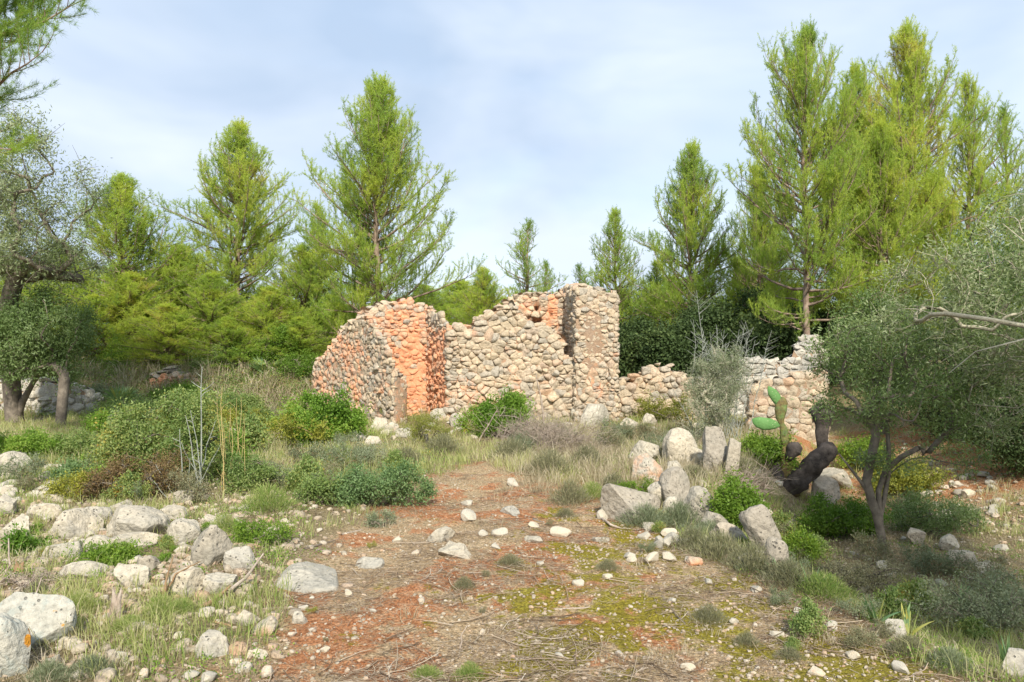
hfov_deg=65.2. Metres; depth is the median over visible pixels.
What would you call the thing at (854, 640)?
weed
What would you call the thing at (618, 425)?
weed
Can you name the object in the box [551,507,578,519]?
dry tuft
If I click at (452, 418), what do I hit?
boulder
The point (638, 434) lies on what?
weed
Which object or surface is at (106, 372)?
terrace scrub
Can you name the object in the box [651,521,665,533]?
weed
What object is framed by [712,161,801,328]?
pine tree
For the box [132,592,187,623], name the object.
dry tuft
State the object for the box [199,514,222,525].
boulder
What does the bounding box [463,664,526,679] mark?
fallen stick
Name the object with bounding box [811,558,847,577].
weed
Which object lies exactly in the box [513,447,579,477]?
dry tuft
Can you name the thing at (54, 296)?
pine tree
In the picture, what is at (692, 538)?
dry tuft
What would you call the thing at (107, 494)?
weed
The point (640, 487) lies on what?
bush
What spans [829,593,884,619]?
weed
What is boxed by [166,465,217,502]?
weed
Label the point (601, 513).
loose stone
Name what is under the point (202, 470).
weed
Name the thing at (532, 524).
loose stone
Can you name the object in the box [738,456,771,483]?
dry tuft
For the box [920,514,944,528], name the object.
weed
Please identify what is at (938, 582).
loose stone
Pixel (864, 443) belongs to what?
bush
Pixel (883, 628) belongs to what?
weed
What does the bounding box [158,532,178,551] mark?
weed
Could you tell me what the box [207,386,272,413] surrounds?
bush
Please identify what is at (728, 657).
gravel
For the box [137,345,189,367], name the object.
bush
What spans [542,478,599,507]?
dry tuft
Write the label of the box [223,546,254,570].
boulder
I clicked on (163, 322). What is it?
pine tree
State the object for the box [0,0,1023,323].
sky
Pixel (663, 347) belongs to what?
carob tree
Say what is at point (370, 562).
boulder
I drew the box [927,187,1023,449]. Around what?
oak tree
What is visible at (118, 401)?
bush
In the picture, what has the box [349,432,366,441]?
boulder
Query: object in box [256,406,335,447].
shrub
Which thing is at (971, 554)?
boulder
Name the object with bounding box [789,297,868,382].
carob tree
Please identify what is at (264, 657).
weeds
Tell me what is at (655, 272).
pine tree
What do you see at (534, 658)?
fallen twigs
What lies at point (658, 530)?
weed
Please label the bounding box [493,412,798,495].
dry grass
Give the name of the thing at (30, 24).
pine tree
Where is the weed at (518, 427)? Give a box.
[506,420,532,434]
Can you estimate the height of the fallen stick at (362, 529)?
0.053 m
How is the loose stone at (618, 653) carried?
on the ground at (590, 613)
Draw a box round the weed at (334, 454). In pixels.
[316,431,377,471]
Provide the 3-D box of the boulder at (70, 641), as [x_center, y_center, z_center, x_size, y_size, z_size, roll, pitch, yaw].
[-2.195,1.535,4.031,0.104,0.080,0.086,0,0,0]
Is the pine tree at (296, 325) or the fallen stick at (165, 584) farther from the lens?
the pine tree at (296, 325)
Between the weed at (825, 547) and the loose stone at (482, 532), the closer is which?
the loose stone at (482, 532)
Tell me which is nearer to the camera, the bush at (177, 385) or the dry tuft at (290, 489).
the dry tuft at (290, 489)
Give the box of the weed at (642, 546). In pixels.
[637,540,656,551]
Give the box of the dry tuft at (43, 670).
[17,656,76,681]
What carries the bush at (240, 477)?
on the ground at (590, 613)
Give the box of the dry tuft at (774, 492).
[750,479,790,500]
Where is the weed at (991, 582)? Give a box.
[963,569,1023,601]
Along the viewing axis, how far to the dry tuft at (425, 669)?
3.88 m
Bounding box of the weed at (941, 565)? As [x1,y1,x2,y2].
[906,538,974,575]
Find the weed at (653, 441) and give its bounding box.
[640,431,664,443]
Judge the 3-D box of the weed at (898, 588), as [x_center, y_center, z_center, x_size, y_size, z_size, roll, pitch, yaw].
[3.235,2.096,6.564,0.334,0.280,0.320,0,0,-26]
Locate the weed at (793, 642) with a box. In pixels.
[782,635,803,650]
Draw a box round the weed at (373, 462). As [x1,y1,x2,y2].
[365,458,382,468]
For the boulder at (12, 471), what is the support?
on the ground at (590, 613)
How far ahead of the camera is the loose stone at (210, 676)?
3.73 m
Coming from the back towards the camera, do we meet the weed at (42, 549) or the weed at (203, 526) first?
the weed at (203, 526)
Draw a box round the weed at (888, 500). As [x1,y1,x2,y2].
[865,492,892,508]
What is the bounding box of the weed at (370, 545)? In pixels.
[365,539,376,547]
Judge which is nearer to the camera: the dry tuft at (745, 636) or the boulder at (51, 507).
the dry tuft at (745, 636)
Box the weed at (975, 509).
[955,503,981,518]
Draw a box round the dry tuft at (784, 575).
[741,557,838,597]
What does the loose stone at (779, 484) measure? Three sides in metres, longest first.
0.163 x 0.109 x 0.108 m
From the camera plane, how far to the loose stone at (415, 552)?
5.87 m
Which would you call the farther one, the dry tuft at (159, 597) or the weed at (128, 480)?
the weed at (128, 480)
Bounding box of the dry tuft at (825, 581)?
[784,569,865,606]
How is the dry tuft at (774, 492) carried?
on the ground at (590, 613)
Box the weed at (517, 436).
[514,429,539,444]
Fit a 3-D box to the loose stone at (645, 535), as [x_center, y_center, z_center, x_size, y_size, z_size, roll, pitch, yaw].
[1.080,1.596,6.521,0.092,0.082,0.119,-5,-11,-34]
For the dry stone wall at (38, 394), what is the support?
on the ground at (590, 613)
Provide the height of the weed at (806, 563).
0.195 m
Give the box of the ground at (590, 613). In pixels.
[0,341,1023,681]
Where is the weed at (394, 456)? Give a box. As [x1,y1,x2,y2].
[377,447,413,469]
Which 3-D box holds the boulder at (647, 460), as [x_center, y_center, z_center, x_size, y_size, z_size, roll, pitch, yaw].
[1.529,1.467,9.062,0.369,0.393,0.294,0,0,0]
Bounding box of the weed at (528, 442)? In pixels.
[507,433,534,449]
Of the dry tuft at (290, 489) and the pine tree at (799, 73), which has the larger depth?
the pine tree at (799, 73)
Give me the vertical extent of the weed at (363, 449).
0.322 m
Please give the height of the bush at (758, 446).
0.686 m
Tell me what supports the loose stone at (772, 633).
on the ground at (590, 613)
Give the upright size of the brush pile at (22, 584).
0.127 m
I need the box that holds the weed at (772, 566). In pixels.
[755,555,796,578]
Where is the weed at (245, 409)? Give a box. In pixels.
[233,403,250,423]
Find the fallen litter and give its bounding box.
[0,446,1023,681]
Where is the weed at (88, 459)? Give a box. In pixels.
[82,449,96,465]
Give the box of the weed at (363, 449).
[350,442,376,458]
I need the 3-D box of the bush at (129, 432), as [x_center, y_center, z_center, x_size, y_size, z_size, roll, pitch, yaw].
[-3.756,1.068,8.568,1.524,1.304,1.210,0,0,-28]
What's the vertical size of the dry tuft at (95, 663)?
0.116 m
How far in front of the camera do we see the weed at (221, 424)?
11.15 m
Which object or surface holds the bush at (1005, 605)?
on the ground at (590, 613)
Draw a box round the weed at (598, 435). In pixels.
[594,428,629,443]
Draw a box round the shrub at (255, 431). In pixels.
[222,406,273,453]
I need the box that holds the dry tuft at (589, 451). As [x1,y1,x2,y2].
[565,441,607,468]
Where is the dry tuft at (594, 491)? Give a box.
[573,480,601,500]
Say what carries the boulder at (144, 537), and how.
on the ground at (590, 613)
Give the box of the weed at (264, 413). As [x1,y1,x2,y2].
[244,405,278,427]
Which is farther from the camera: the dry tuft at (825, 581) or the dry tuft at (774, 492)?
the dry tuft at (774, 492)
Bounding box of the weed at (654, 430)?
[652,427,666,437]
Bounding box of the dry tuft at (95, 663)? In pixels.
[54,652,125,681]
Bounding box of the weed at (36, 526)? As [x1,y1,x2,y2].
[30,523,44,532]
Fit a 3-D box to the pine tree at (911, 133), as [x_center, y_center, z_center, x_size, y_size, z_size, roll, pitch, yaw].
[9.259,-3.410,18.904,4.338,8.659,3.837,0,0,-15]
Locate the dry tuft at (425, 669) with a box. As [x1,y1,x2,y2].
[405,664,447,681]
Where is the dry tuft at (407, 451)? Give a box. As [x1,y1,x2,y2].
[378,446,431,464]
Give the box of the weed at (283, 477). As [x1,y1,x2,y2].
[255,457,293,489]
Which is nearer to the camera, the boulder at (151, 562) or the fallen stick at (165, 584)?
the fallen stick at (165, 584)
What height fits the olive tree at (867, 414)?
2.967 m
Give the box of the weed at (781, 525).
[777,521,793,535]
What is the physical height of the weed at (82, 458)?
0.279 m
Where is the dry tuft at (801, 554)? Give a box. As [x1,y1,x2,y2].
[789,548,823,571]
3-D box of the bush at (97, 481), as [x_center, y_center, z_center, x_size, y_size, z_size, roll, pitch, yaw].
[-3.648,1.281,7.807,1.113,0.585,0.792,0,0,-11]
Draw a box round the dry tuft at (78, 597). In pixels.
[68,588,106,617]
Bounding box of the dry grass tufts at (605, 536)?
[0,453,1023,681]
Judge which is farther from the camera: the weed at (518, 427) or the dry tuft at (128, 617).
the weed at (518, 427)
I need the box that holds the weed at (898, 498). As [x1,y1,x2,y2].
[884,489,924,511]
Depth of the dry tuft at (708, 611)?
4.54 m
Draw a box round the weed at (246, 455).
[204,441,254,474]
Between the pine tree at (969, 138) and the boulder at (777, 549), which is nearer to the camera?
the boulder at (777, 549)
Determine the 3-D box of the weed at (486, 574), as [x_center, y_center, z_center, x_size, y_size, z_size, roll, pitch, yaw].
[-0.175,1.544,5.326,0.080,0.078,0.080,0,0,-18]
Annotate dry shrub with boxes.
[467,397,616,447]
[493,401,620,454]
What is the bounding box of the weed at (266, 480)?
[262,475,293,489]
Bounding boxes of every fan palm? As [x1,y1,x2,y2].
[94,384,145,404]
[249,357,284,374]
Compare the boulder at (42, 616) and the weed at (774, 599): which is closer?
the boulder at (42, 616)
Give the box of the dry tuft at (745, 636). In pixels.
[727,630,764,650]
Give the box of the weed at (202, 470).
[184,459,212,482]
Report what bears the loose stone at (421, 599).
on the ground at (590, 613)
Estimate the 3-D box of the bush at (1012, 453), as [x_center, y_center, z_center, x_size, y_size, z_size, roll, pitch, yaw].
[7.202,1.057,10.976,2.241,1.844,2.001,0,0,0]
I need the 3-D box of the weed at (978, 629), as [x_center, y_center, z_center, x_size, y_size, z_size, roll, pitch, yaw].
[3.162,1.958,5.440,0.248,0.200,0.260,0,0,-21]
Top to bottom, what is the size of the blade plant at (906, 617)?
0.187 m
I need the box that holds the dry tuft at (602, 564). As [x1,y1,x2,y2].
[594,558,622,573]
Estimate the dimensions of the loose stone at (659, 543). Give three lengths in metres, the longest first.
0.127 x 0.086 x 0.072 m
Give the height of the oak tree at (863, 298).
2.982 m
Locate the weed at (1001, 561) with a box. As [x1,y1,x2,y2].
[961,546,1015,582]
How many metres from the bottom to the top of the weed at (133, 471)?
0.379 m
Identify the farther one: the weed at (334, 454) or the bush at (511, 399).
the bush at (511, 399)
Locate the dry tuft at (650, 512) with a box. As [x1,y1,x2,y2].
[603,500,685,533]
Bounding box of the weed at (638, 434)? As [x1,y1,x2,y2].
[625,423,651,440]
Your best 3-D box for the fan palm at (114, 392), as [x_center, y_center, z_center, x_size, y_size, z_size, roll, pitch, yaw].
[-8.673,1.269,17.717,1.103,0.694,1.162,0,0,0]
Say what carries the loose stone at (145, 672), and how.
on the ground at (590, 613)
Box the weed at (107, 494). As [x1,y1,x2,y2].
[100,478,125,499]
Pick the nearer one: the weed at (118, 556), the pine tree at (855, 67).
the weed at (118, 556)
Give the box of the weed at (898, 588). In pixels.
[882,580,908,596]
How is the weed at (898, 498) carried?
on the ground at (590, 613)
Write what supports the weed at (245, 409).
on the ground at (590, 613)
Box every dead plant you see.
[479,409,498,440]
[536,373,544,423]
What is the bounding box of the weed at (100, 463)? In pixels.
[91,452,112,467]
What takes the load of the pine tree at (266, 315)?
on the ground at (590, 613)
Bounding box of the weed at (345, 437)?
[332,430,362,443]
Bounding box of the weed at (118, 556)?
[116,550,130,560]
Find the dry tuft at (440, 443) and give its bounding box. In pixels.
[413,433,475,455]
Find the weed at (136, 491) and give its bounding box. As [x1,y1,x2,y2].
[112,478,151,501]
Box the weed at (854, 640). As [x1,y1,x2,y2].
[841,630,871,650]
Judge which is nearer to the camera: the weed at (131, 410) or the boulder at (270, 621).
the boulder at (270, 621)
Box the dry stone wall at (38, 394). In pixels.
[0,377,103,414]
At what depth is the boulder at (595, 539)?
6.34 m
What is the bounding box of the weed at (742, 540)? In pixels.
[736,537,748,544]
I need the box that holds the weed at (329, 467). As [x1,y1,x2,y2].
[320,461,342,478]
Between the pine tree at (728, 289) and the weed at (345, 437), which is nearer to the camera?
the weed at (345, 437)
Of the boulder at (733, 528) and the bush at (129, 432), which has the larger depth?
the bush at (129, 432)
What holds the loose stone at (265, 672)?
on the ground at (590, 613)
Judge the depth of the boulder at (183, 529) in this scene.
5.99 m
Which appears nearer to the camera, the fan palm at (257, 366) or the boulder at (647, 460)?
the boulder at (647, 460)
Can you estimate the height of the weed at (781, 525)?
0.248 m
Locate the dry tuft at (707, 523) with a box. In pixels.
[687,516,718,534]
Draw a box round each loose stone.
[0,486,10,494]
[6,491,15,497]
[25,490,38,497]
[50,493,64,500]
[87,530,95,535]
[108,651,126,660]
[138,668,148,678]
[174,546,186,552]
[181,669,199,679]
[201,671,217,681]
[229,658,242,665]
[234,661,252,673]
[250,648,267,658]
[261,665,273,677]
[288,632,296,636]
[298,605,307,610]
[320,646,329,651]
[345,589,352,596]
[392,536,402,542]
[412,549,419,554]
[418,596,424,602]
[460,508,475,521]
[461,500,472,505]
[478,529,487,536]
[491,527,507,535]
[491,543,499,548]
[507,478,518,486]
[528,521,538,526]
[550,526,571,536]
[572,579,583,585]
[596,509,607,519]
[602,573,612,578]
[615,650,622,656]
[623,552,635,558]
[626,557,636,562]
[637,531,650,538]
[643,522,653,531]
[645,551,658,562]
[654,539,662,549]
[655,535,662,541]
[660,528,676,535]
[662,551,676,561]
[663,536,672,545]
[665,532,682,544]
[680,663,695,670]
[705,578,711,584]
[729,618,738,623]
[751,585,761,592]
[769,631,784,636]
[775,480,783,487]
[807,665,825,675]
[826,620,837,629]
[844,650,860,659]
[876,560,885,569]
[891,660,909,673]
[935,579,947,586]
[950,481,963,487]
[952,489,961,494]
[959,473,971,479]
[961,489,974,497]
[977,471,989,476]
[985,480,994,484]
[987,484,997,489]
[988,506,997,514]
[993,498,1005,504]
[993,544,1008,550]
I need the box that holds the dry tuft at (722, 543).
[677,528,746,567]
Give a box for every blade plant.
[789,562,830,590]
[854,591,900,624]
[883,601,932,635]
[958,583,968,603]
[992,629,1017,663]
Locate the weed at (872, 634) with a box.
[848,623,883,647]
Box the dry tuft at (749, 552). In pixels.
[717,540,779,579]
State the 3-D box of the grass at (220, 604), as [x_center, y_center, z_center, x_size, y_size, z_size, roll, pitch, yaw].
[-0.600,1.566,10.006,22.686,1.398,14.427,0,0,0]
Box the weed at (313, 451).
[282,440,328,461]
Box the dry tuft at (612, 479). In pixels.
[596,473,631,490]
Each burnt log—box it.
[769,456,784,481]
[783,441,837,494]
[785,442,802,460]
[809,403,834,446]
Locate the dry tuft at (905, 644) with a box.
[875,633,933,664]
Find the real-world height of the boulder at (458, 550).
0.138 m
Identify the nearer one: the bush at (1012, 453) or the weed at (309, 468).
the weed at (309, 468)
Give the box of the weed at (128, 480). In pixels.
[108,469,154,502]
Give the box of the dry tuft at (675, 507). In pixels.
[656,498,702,528]
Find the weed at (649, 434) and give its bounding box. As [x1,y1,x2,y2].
[640,430,668,443]
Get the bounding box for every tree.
[0,0,97,170]
[0,99,129,422]
[0,249,112,341]
[0,277,74,335]
[0,283,120,425]
[25,170,215,346]
[54,293,153,361]
[65,270,190,357]
[87,261,148,348]
[104,302,216,367]
[115,243,244,353]
[138,115,307,328]
[144,270,263,358]
[178,316,272,367]
[212,285,311,355]
[240,242,358,352]
[256,316,334,361]
[275,69,487,342]
[286,201,354,317]
[308,293,359,355]
[339,273,418,320]
[391,283,475,324]
[428,279,503,324]
[445,265,513,325]
[495,217,567,302]
[532,259,560,294]
[571,262,594,284]
[583,204,661,329]
[607,287,652,323]
[618,305,664,378]
[621,136,749,331]
[621,275,722,326]
[626,259,684,331]
[633,311,728,376]
[668,283,775,366]
[710,258,755,327]
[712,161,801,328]
[719,14,893,341]
[723,303,824,361]
[726,224,814,326]
[775,56,927,337]
[776,285,833,338]
[784,277,1023,553]
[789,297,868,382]
[802,15,1007,369]
[812,272,940,434]
[819,113,950,359]
[862,171,1023,461]
[874,319,1023,446]
[888,169,997,368]
[910,68,1022,354]
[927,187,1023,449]
[963,99,1023,347]
[970,170,1023,333]
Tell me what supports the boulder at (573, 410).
on the ground at (590, 613)
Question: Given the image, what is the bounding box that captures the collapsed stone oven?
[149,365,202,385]
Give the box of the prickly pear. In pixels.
[752,386,800,496]
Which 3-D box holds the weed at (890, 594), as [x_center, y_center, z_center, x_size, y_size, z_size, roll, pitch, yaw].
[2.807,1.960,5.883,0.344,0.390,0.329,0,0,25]
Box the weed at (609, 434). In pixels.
[596,428,629,449]
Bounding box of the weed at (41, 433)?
[24,427,55,446]
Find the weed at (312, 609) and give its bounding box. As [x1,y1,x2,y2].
[305,606,318,613]
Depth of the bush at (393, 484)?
7.55 m
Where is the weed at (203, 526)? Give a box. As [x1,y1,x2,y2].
[200,522,211,528]
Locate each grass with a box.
[0,381,1023,532]
[0,402,1023,681]
[1,353,320,415]
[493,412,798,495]
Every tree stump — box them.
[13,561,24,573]
[107,586,121,624]
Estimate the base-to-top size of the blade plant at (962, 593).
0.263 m
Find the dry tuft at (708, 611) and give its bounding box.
[685,602,740,628]
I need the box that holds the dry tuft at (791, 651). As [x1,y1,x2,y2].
[769,646,809,663]
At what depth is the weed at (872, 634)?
4.19 m
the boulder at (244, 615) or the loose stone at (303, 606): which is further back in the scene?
the loose stone at (303, 606)
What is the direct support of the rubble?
on the ground at (590, 613)
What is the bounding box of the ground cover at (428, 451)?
[0,388,1023,555]
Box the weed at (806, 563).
[786,547,813,572]
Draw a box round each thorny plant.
[150,371,221,496]
[673,289,778,441]
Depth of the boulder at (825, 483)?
10.92 m
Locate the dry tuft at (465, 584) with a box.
[451,576,475,593]
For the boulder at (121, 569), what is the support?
on the ground at (590, 613)
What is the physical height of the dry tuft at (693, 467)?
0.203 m
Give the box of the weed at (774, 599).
[767,584,797,606]
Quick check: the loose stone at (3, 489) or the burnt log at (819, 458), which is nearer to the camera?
the loose stone at (3, 489)
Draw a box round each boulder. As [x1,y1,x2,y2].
[0,451,33,471]
[0,494,16,514]
[0,513,29,538]
[0,591,76,648]
[0,612,30,676]
[1,465,17,478]
[26,503,62,517]
[42,541,82,558]
[47,508,103,538]
[57,561,108,579]
[58,636,68,648]
[65,637,82,649]
[82,535,108,551]
[85,506,112,519]
[104,531,160,548]
[106,505,169,537]
[110,499,132,511]
[113,563,150,585]
[137,555,159,570]
[160,504,188,518]
[166,517,200,542]
[168,566,204,596]
[172,490,195,503]
[190,524,232,566]
[194,629,228,658]
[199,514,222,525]
[202,572,237,593]
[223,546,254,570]
[231,609,260,627]
[251,615,277,635]
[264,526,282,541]
[274,561,338,593]
[292,611,307,623]
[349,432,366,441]
[356,556,384,568]
[364,436,380,444]
[371,417,387,430]
[382,422,399,432]
[395,428,410,437]
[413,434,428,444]
[427,526,454,542]
[430,408,445,420]
[438,542,471,558]
[449,413,462,426]
[500,506,519,515]
[524,535,542,542]
[570,407,579,420]
[580,404,608,426]
[591,537,609,541]
[600,483,660,523]
[620,417,637,427]
[628,440,659,459]
[632,453,662,480]
[642,413,656,425]
[644,475,658,485]
[647,481,661,505]
[659,466,689,506]
[662,427,697,464]
[663,496,677,511]
[667,460,683,469]
[681,486,713,522]
[684,556,702,565]
[691,446,702,466]
[702,426,726,471]
[702,511,728,526]
[709,522,749,542]
[724,438,740,476]
[739,504,781,549]
[764,537,788,570]
[811,475,839,505]
[821,467,852,488]
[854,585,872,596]
[885,619,906,637]
[906,527,925,544]
[938,533,959,550]
[948,550,977,567]
[970,560,996,576]
[1002,647,1023,678]
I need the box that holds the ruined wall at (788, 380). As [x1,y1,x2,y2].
[618,334,830,444]
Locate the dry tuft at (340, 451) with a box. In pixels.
[312,443,360,462]
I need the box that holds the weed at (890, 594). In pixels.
[869,582,918,619]
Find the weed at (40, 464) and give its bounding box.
[0,451,49,479]
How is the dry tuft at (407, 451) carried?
on the ground at (590, 613)
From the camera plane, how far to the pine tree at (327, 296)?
23.85 m
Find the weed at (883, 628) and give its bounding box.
[872,616,897,638]
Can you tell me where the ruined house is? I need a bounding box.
[311,283,620,424]
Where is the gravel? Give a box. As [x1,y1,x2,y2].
[2,447,1023,681]
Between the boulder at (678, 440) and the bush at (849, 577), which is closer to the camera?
the bush at (849, 577)
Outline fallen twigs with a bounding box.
[0,455,1022,681]
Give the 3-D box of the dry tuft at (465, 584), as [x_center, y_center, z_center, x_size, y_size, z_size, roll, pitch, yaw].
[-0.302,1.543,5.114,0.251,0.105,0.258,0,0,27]
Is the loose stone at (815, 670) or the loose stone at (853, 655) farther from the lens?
the loose stone at (853, 655)
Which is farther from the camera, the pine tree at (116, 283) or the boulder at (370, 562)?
the pine tree at (116, 283)
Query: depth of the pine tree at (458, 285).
43.10 m
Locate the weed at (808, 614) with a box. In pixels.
[782,594,834,642]
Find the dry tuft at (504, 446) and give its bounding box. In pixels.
[471,436,543,459]
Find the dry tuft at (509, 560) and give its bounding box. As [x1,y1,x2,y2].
[492,552,527,568]
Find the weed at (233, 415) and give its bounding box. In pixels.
[211,399,268,429]
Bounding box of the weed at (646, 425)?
[635,421,656,436]
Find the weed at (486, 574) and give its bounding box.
[481,569,490,576]
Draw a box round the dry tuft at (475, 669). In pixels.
[452,660,490,681]
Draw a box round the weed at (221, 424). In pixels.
[197,409,239,436]
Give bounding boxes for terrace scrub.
[0,351,319,418]
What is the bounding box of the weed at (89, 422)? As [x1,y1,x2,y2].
[78,407,118,434]
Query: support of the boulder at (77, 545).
on the ground at (590, 613)
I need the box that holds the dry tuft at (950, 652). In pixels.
[909,643,988,681]
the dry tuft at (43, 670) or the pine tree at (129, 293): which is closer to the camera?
the dry tuft at (43, 670)
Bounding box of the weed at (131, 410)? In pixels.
[101,406,162,429]
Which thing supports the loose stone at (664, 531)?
on the ground at (590, 613)
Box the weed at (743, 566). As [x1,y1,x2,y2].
[736,561,754,571]
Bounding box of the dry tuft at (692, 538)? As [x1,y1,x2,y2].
[665,526,719,555]
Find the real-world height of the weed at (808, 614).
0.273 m
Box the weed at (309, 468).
[281,449,324,490]
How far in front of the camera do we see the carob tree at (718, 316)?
19.11 m
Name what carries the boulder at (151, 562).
on the ground at (590, 613)
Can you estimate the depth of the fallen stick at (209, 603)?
4.67 m
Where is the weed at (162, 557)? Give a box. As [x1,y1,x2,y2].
[158,551,171,561]
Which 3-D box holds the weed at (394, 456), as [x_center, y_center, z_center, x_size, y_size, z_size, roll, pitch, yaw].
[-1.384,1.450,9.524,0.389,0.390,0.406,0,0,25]
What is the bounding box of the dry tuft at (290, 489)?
[275,472,307,492]
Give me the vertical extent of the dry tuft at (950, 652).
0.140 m
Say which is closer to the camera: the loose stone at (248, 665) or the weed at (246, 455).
the loose stone at (248, 665)
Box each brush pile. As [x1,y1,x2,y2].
[0,562,76,593]
[503,415,543,433]
[718,451,795,496]
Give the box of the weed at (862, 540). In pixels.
[848,527,898,563]
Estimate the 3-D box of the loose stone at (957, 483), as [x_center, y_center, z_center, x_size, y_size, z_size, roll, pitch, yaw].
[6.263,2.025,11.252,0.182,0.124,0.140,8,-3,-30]
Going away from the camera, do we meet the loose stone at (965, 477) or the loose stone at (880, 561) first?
the loose stone at (880, 561)
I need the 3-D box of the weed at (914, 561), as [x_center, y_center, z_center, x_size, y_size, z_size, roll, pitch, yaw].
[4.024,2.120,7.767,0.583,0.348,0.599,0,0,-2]
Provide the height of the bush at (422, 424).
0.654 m
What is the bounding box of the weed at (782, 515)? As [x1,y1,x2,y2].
[771,508,800,538]
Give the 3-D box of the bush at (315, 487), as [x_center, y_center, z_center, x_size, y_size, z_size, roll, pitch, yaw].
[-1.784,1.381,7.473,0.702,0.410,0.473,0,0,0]
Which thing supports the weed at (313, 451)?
on the ground at (590, 613)
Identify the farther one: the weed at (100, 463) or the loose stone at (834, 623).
the weed at (100, 463)
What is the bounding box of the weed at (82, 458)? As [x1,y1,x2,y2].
[75,449,96,463]
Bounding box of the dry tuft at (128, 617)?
[103,612,150,635]
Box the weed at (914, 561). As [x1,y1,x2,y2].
[897,539,956,576]
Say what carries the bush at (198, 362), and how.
on the ground at (590, 613)
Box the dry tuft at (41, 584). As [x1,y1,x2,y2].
[24,580,54,593]
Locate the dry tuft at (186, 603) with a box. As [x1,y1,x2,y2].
[162,596,199,618]
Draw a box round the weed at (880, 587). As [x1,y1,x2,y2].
[857,570,888,598]
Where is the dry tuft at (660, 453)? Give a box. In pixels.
[653,448,661,464]
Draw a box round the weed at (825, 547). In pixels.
[808,531,837,560]
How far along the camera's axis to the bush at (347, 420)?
12.46 m
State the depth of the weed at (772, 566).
5.34 m
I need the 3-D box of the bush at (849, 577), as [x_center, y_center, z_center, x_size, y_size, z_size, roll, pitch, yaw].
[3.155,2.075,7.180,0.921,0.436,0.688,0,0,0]
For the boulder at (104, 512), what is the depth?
6.59 m
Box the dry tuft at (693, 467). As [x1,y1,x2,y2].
[683,464,720,482]
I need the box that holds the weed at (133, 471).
[87,459,141,486]
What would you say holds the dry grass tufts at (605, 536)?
on the ground at (590, 613)
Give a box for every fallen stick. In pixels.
[3,538,10,571]
[161,556,173,595]
[166,561,199,591]
[197,585,230,609]
[227,553,263,592]
[303,538,338,549]
[340,515,405,534]
[459,626,466,649]
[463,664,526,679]
[512,657,589,660]
[555,606,589,609]
[596,515,623,528]
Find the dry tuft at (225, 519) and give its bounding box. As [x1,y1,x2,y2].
[200,511,245,533]
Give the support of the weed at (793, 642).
on the ground at (590, 613)
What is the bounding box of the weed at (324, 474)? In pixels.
[304,465,335,493]
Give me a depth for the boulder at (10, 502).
6.86 m
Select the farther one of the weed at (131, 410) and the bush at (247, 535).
the weed at (131, 410)
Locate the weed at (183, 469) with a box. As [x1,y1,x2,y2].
[153,461,193,480]
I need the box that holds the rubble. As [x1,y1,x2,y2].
[0,405,1023,681]
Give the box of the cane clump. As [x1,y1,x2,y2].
[212,386,244,494]
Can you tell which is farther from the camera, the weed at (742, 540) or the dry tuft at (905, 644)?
the weed at (742, 540)
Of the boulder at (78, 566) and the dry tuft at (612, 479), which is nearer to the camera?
the boulder at (78, 566)
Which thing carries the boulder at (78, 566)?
on the ground at (590, 613)
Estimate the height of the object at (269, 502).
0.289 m
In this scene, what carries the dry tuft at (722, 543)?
on the ground at (590, 613)
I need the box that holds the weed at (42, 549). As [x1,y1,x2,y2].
[38,543,53,555]
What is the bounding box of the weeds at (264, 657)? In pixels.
[0,465,1023,681]
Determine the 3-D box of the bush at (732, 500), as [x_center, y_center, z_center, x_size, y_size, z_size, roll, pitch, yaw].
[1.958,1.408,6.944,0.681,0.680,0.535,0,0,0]
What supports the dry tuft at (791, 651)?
on the ground at (590, 613)
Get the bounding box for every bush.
[0,426,67,457]
[0,521,59,557]
[41,468,95,500]
[44,454,100,485]
[51,425,109,458]
[54,350,99,363]
[58,537,151,566]
[70,441,195,502]
[79,390,172,425]
[82,383,237,486]
[85,330,149,370]
[88,379,124,401]
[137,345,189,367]
[146,378,219,403]
[181,341,251,370]
[202,385,262,420]
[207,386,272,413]
[213,337,279,371]
[215,448,286,495]
[224,511,301,547]
[254,321,317,365]
[266,402,286,418]
[268,382,373,448]
[273,348,320,377]
[285,470,356,506]
[328,456,438,508]
[343,441,391,462]
[361,506,403,527]
[379,398,412,420]
[396,405,453,446]
[453,384,536,437]
[615,474,652,492]
[621,397,644,416]
[633,385,692,422]
[673,341,759,445]
[700,463,777,532]
[739,425,803,475]
[781,524,827,566]
[791,491,896,539]
[813,547,914,596]
[829,428,895,469]
[860,451,957,499]
[884,482,991,535]
[892,561,1023,640]
[948,355,1023,480]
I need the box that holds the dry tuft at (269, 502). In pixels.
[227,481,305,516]
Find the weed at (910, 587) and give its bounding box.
[897,574,946,613]
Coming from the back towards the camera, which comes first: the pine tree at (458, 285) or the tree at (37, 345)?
the pine tree at (458, 285)
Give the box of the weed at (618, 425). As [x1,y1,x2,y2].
[598,414,635,440]
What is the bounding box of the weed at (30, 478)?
[9,473,37,490]
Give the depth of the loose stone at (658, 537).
6.24 m
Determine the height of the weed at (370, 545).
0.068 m
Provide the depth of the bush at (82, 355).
20.33 m
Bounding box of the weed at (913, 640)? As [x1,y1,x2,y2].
[896,631,923,647]
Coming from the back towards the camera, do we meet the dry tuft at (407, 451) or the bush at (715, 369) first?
the bush at (715, 369)
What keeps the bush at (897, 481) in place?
on the ground at (590, 613)
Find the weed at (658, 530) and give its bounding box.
[651,524,664,532]
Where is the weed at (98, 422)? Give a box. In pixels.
[93,407,135,430]
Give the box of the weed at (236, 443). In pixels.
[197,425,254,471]
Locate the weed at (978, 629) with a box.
[955,614,1000,640]

